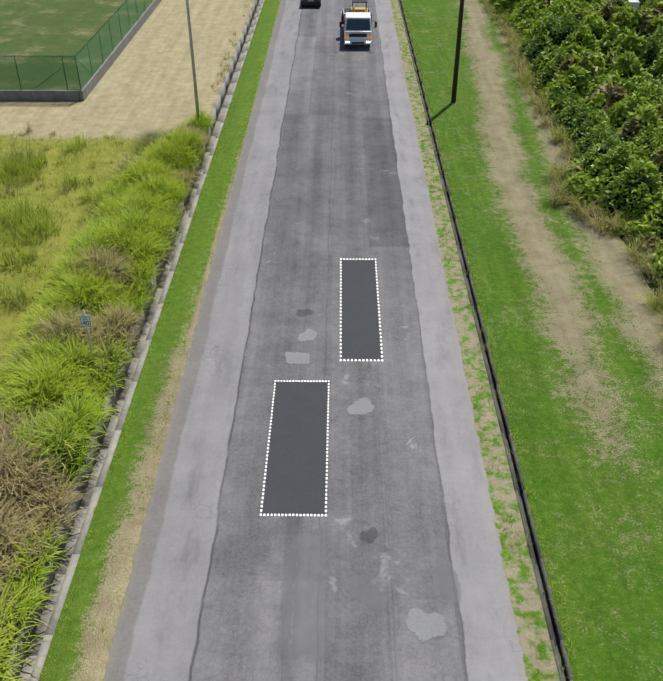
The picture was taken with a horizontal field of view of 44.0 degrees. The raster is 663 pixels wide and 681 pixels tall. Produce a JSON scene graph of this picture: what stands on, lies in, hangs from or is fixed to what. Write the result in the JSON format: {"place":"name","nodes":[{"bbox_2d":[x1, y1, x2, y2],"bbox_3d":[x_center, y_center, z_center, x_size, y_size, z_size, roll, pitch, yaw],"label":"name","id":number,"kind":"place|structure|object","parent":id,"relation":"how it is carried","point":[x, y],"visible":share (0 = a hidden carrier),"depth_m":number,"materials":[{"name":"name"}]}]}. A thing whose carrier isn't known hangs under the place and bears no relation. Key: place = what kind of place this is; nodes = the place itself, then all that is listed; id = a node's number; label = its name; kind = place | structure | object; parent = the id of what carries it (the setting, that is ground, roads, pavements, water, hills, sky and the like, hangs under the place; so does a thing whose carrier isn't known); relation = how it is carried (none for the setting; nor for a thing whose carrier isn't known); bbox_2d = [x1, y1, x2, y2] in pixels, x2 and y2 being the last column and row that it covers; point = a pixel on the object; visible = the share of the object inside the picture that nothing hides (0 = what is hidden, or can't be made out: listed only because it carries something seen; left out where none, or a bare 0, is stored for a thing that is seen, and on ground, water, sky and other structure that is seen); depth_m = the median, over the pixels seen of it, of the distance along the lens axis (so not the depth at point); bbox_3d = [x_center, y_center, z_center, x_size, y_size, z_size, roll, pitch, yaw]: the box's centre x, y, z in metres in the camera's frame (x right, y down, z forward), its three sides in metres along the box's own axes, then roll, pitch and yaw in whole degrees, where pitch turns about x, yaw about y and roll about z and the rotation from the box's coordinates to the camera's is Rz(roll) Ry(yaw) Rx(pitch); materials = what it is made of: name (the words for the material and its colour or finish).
{"place":"outdoors","nodes":[
{"label":"outdoors","id":0,"kind":"place"},
{"bbox_2d":[103,0,527,680],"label":"road","id":1,"kind":"structure","parent":0,"point":[329,174],"depth_m":24.77,"materials":[{"name":"grey asphalt"}]},
{"bbox_2d":[301,0,320,5],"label":"dark car","id":2,"kind":"object","parent":1,"relation":"on","point":[310,2],"visible":1,"depth_m":68.43,"materials":[{"name":"paint"}]},
{"bbox_2d":[260,258,382,516],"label":"road marking dots","id":3,"kind":"object","parent":1,"relation":"on","point":[381,348],"visible":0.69,"depth_m":26.86,"materials":[{"name":"white paint"}]},
{"bbox_2d":[262,260,381,514],"bbox_3d":[0.081,0.721,27.914,3.140,0.001,14.440,9,36,12],"label":"asphalt patch","id":4,"kind":"object","parent":1,"relation":"on","point":[295,483],"visible":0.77,"depth_m":25.48,"materials":[{"name":"grey asphalt"}]},
{"bbox_2d":[339,0,376,45],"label":"truck","id":5,"kind":"object","parent":1,"relation":"on","point":[356,22],"visible":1,"depth_m":58.15,"materials":[{"name":"white metal"}]},
{"bbox_2d":[284,329,446,642],"bbox_3d":[0.901,3.231,24.322,2.226,0.001,13.352,-10,36,-14],"label":"road patch","id":6,"kind":"object","parent":1,"relation":"on","point":[422,625],"visible":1,"depth_m":19.59,"materials":[{"name":"grey asphalt"}]},
{"bbox_2d":[278,527,459,674],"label":"road surface cracks","id":7,"kind":"object","parent":1,"relation":"on","point":[381,593],"visible":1,"depth_m":20.12,"materials":[{"name":"grey asphalt"}]},
{"bbox_2d":[0,0,662,680],"bbox_3d":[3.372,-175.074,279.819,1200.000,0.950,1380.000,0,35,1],"label":"ground","id":8,"kind":"structure","parent":0,"point":[570,320],"depth_m":30.95,"materials":[{"name":"green plant"}]},
{"bbox_2d":[0,0,161,100],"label":"fence wall","id":9,"kind":"structure","parent":8,"relation":"on","point":[54,95],"depth_m":49.92,"materials":[{"name":"grey concrete"}]},
{"bbox_2d":[0,0,152,89],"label":"chain link fence","id":10,"kind":"object","parent":9,"relation":"on","point":[66,74],"visible":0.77,"depth_m":49.28,"materials":[{"name":"green metal"}]},
{"bbox_2d":[79,309,94,361],"bbox_3d":[-7.837,0.162,26.680,0.350,2.750,0.070,0,35,1],"label":"speed sign","id":11,"kind":"object","parent":8,"relation":"on","point":[85,320],"visible":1,"depth_m":26.13,"materials":[{"name":"grey metal"}]},
{"bbox_2d":[0,0,247,680],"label":"tall grass","id":12,"kind":"structure","parent":8,"relation":"on","point":[126,214],"depth_m":28.15,"materials":[{"name":"green plant"}]},
{"bbox_2d":[0,0,264,680],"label":"concrete curb","id":13,"kind":"structure","parent":8,"relation":"on","point":[92,486],"depth_m":25.95,"materials":[{"name":"concrete"}]},
{"bbox_2d":[186,0,199,122],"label":"pole","id":14,"kind":"object","parent":8,"relation":"on","point":[193,65],"visible":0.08,"depth_m":43.59,"materials":[{"name":"grey metal"}]},
{"bbox_2d":[35,0,584,680],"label":"grass tufts","id":15,"kind":"object","parent":8,"relation":"on","point":[447,264],"depth_m":28.73,"materials":[{"name":"green plant"}]},
{"bbox_2d":[451,0,463,102],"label":"wooden utility pole","id":16,"kind":"object","parent":8,"relation":"on","point":[456,62],"visible":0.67,"depth_m":47.82,"materials":[{"name":"brown wood"}]},
{"bbox_2d":[398,0,573,680],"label":"kerb drain","id":17,"kind":"structure","parent":8,"relation":"on","point":[553,627],"depth_m":24.92,"materials":[{"name":"concrete"}]},
{"bbox_2d":[479,0,662,363],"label":"dry grass","id":18,"kind":"structure","parent":8,"relation":"on","point":[555,175],"depth_m":39.62,"materials":[{"name":"plant"}]},
{"bbox_2d":[488,0,662,303],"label":"shrubs","id":19,"kind":"object","parent":8,"relation":"on","point":[602,83],"depth_m":45.83,"materials":[{"name":"green plant"}]},
{"bbox_2d":[615,0,639,8],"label":"white car","id":20,"kind":"object","parent":8,"relation":"on","point":[635,3],"visible":0.06,"depth_m":67.13,"materials":[{"name":"paint"}]}
]}

